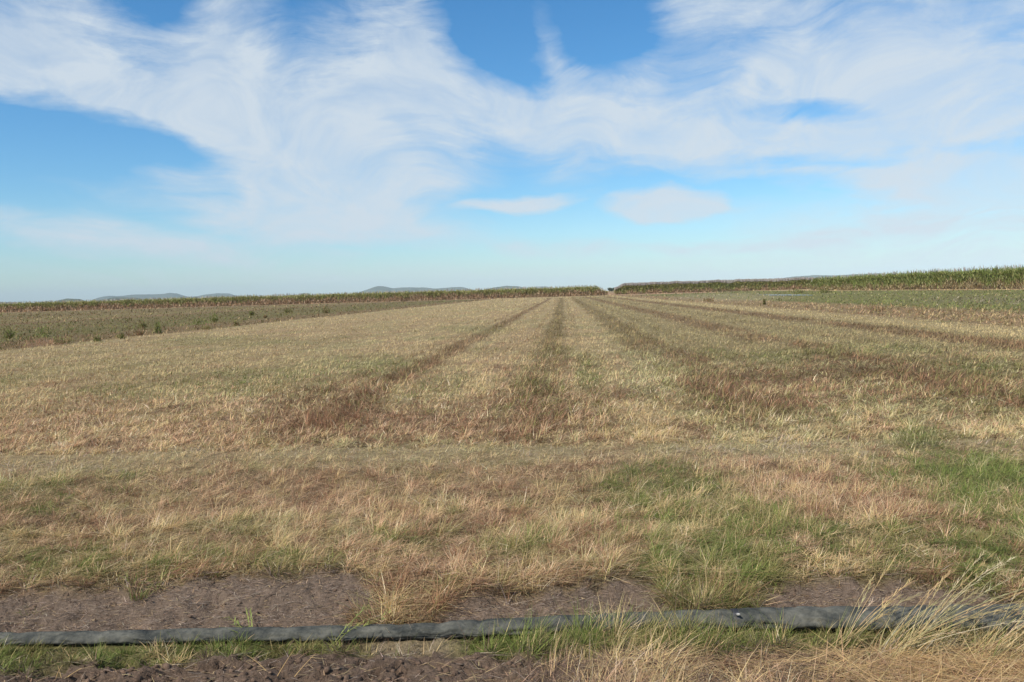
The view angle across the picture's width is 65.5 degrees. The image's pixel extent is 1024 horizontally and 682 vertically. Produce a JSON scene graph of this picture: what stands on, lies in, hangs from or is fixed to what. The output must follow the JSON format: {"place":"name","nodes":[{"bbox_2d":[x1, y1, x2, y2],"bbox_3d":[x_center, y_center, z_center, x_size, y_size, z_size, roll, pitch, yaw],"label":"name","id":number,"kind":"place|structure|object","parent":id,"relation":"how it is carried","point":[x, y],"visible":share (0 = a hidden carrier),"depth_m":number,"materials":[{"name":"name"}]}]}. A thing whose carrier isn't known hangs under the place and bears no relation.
{"place":"outdoors","nodes":[
{"label":"outdoors","id":0,"kind":"place"},
{"bbox_2d":[56,298,83,301],"bbox_3d":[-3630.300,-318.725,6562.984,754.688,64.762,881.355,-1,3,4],"label":"hill","id":1,"kind":"structure","parent":0,"point":[67,299],"depth_m":6497.17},
{"bbox_2d":[104,297,139,299],"bbox_3d":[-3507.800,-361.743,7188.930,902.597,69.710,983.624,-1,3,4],"label":"hill","id":2,"kind":"structure","parent":0,"point":[114,298],"depth_m":7116.33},
{"bbox_2d":[93,293,188,299],"bbox_3d":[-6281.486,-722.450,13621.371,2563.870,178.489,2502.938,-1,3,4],"label":"hill","id":3,"kind":"structure","parent":0,"point":[161,296],"depth_m":13371.14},
{"bbox_2d":[196,293,236,297],"bbox_3d":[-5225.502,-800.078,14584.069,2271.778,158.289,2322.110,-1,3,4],"label":"hill","id":4,"kind":"structure","parent":0,"point":[221,294],"depth_m":14263.08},
{"bbox_2d":[361,286,469,292],"bbox_3d":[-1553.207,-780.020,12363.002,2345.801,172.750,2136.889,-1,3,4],"label":"hill","id":5,"kind":"structure","parent":0,"point":[382,289],"depth_m":12135.84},
{"bbox_2d":[489,286,522,289],"bbox_3d":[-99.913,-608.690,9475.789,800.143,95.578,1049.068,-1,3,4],"label":"hill","id":6,"kind":"structure","parent":0,"point":[514,287],"depth_m":9379.78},
{"bbox_2d":[0,289,1023,681],"bbox_3d":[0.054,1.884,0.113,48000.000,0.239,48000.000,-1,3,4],"label":"ground","id":7,"kind":"structure","parent":0,"point":[308,595],"depth_m":8.61,"materials":[{"name":"soil"}]},
{"bbox_2d":[3,326,14,338],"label":"weed clump","id":8,"kind":"object","parent":7,"relation":"on","point":[8,334],"visible":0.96,"depth_m":45.95,"materials":[{"name":"green plant"}]},
{"bbox_2d":[35,326,50,336],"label":"weed clump","id":9,"kind":"object","parent":7,"relation":"on","point":[43,332],"visible":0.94,"depth_m":47.67,"materials":[{"name":"green plant"}]},
{"bbox_2d":[54,335,73,343],"bbox_3d":[-21.254,-0.120,37.669,1.206,0.550,0.843,-1,3,4],"label":"weed clump","id":10,"kind":"object","parent":7,"relation":"on","point":[64,341],"visible":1,"depth_m":37.68,"materials":[{"name":"green plant"}]},
{"bbox_2d":[93,334,101,341],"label":"weed clump","id":11,"kind":"object","parent":7,"relation":"on","point":[97,339],"visible":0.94,"depth_m":39.42,"materials":[{"name":"green plant"}]},
{"bbox_2d":[116,332,125,338],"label":"weed clump","id":12,"kind":"object","parent":7,"relation":"on","point":[121,335],"visible":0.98,"depth_m":41.70,"materials":[{"name":"green plant"}]},
{"bbox_2d":[113,582,154,600],"bbox_3d":[-2.349,1.557,5.008,0.282,0.122,0.236,-1,3,4],"label":"weed","id":13,"kind":"object","parent":7,"relation":"on","point":[138,595],"visible":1,"depth_m":4.98,"materials":[{"name":"green plant"}]},
{"bbox_2d":[138,320,146,327],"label":"weed clump","id":14,"kind":"object","parent":7,"relation":"on","point":[143,324],"visible":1,"depth_m":58.90,"materials":[{"name":"green plant"}]},
{"bbox_2d":[151,320,161,333],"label":"weed clump","id":15,"kind":"object","parent":7,"relation":"on","point":[159,328],"visible":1,"depth_m":47.60,"materials":[{"name":"green plant"}]},
{"bbox_2d":[190,318,205,324],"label":"weed clump","id":16,"kind":"object","parent":7,"relation":"on","point":[199,320],"visible":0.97,"depth_m":62.96,"materials":[{"name":"green plant"}]},
{"bbox_2d":[209,311,218,322],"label":"weed clump","id":17,"kind":"object","parent":7,"relation":"on","point":[214,318],"visible":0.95,"depth_m":68.04,"materials":[{"name":"green plant"}]},
{"bbox_2d":[219,607,253,641],"bbox_3d":[-1.567,1.648,4.602,0.283,0.121,0.293,1,4,38],"label":"sprawling weed","id":18,"kind":"object","parent":7,"relation":"on","point":[237,621],"visible":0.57,"depth_m":4.63,"materials":[{"name":"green plant"}]},
{"bbox_2d":[249,650,314,676],"bbox_3d":[-1.167,1.622,4.022,0.363,0.142,0.022,-1,3,4],"label":"dry stalk","id":19,"kind":"object","parent":7,"relation":"on","point":[283,665],"visible":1,"depth_m":4.02,"materials":[{"name":"beige plant"}]},
{"bbox_2d":[284,307,292,312],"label":"weed clump","id":20,"kind":"object","parent":7,"relation":"on","point":[287,311],"visible":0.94,"depth_m":105.54,"materials":[{"name":"green plant"}]},
{"bbox_2d":[0,285,607,311],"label":"sugarcane","id":21,"kind":"object","parent":7,"relation":"on","point":[309,298],"visible":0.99,"depth_m":309.61,"materials":[{"name":"green plant"}]},
{"bbox_2d":[321,307,329,312],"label":"weed clump","id":22,"kind":"object","parent":7,"relation":"on","point":[325,311],"visible":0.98,"depth_m":97.62,"materials":[{"name":"green plant"}]},
{"bbox_2d":[329,604,390,646],"bbox_3d":[-0.846,1.599,4.509,0.229,0.197,0.322,0,4,31],"label":"sprawling weed","id":23,"kind":"object","parent":7,"relation":"on","point":[365,624],"visible":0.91,"depth_m":4.50,"materials":[{"name":"green plant"}]},
{"bbox_2d":[3,650,749,681],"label":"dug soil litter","id":24,"kind":"object","parent":7,"relation":"on","point":[375,668],"visible":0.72,"depth_m":4.04,"materials":[{"name":"brown soil"}]},
{"bbox_2d":[325,581,453,645],"bbox_3d":[-0.729,1.596,4.766,0.913,0.260,0.724,-1,3,4],"label":"grass tussock","id":25,"kind":"object","parent":7,"relation":"on","point":[360,615],"depth_m":4.75,"materials":[{"name":"beige plant"}]},
{"bbox_2d":[0,578,955,681],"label":"soil clods","id":26,"kind":"object","parent":7,"relation":"on","point":[139,678],"visible":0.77,"depth_m":4.05,"materials":[{"name":"brown soil"}]},
{"bbox_2d":[0,295,1023,456],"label":"mown grass","id":27,"kind":"structure","parent":7,"relation":"on","point":[754,411],"depth_m":13.94,"materials":[{"name":"beige plant"}]},
{"bbox_2d":[0,584,1023,681],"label":"verge grass","id":28,"kind":"structure","parent":7,"relation":"on","point":[596,638],"depth_m":4.22,"materials":[{"name":"beige plant"}]},
{"bbox_2d":[0,604,1023,645],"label":"irrigation hose","id":29,"kind":"object","parent":7,"relation":"on","point":[806,617],"visible":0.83,"depth_m":4.47,"materials":[{"name":"grey plastic"}]},
{"bbox_2d":[0,288,1023,350],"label":"wild grass","id":30,"kind":"structure","parent":7,"relation":"on","point":[961,312],"depth_m":72.40,"materials":[{"name":"green plant"}]},
{"bbox_2d":[0,566,1023,631],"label":"bank litter","id":31,"kind":"object","parent":7,"relation":"on","point":[176,605],"visible":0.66,"depth_m":4.87,"materials":[{"name":"brown plant"}]},
{"bbox_2d":[635,556,781,609],"bbox_3d":[1.184,1.465,4.833,0.941,0.284,0.785,-1,3,4],"label":"grass tussock","id":32,"kind":"object","parent":7,"relation":"on","point":[728,599],"depth_m":4.82,"materials":[{"name":"green plant"}]},
{"bbox_2d":[614,277,813,293],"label":"sugarcane","id":33,"kind":"object","parent":7,"relation":"on","point":[716,285],"visible":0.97,"depth_m":343.59,"materials":[{"name":"green plant"}]},
{"bbox_2d":[788,289,804,292],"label":"weed clump","id":34,"kind":"object","parent":7,"relation":"on","point":[800,291],"visible":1,"depth_m":169.97,"materials":[{"name":"beige plant"}]},
{"bbox_2d":[818,287,832,292],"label":"weed clump","id":35,"kind":"object","parent":7,"relation":"on","point":[822,290],"visible":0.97,"depth_m":164.67,"materials":[{"name":"green plant"}]},
{"bbox_2d":[706,626,1023,681],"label":"flattened straw","id":36,"kind":"object","parent":7,"relation":"on","point":[968,665],"visible":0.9,"depth_m":3.82,"materials":[{"name":"beige plant"}]},
{"bbox_2d":[863,301,885,311],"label":"weed clump","id":37,"kind":"object","parent":7,"relation":"on","point":[875,308],"visible":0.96,"depth_m":49.75,"materials":[{"name":"beige plant"}]},
{"bbox_2d":[833,551,928,649],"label":"windblown grass","id":38,"kind":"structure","parent":7,"relation":"on","point":[848,640],"depth_m":4.19,"materials":[{"name":"beige plant"}]},
{"bbox_2d":[883,421,944,449],"bbox_3d":[4.398,1.013,8.706,0.630,0.314,0.568,1,4,37],"label":"feathery weed","id":39,"kind":"object","parent":7,"relation":"on","point":[909,434],"visible":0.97,"depth_m":8.69,"materials":[{"name":"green plant"}]},
{"bbox_2d":[808,264,1023,289],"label":"sugarcane","id":40,"kind":"object","parent":7,"relation":"on","point":[1011,277],"visible":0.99,"depth_m":175.94,"materials":[{"name":"green plant"}]},
{"bbox_2d":[868,551,1023,659],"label":"windblown grass","id":41,"kind":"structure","parent":7,"relation":"on","point":[919,636],"depth_m":4.04,"materials":[{"name":"beige plant"}]},
{"bbox_2d":[935,578,1023,673],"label":"windblown grass","id":42,"kind":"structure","parent":7,"relation":"on","point":[1005,641],"depth_m":4.00,"materials":[{"name":"beige plant"}]},
{"bbox_2d":[0,435,1023,625],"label":"rough grass","id":43,"kind":"structure","parent":0,"point":[459,569],"depth_m":6.08,"materials":[{"name":"beige plant"}]},
{"bbox_2d":[0,0,1023,302],"label":"sky","id":44,"kind":"structure","parent":0,"point":[188,148],"materials":[{"name":"blue"}]},
{"bbox_2d":[786,273,880,277],"bbox_3d":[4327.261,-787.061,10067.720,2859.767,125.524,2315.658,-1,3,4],"label":"hill","id":45,"kind":"structure","parent":0,"point":[814,276],"depth_m":10083.30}
]}

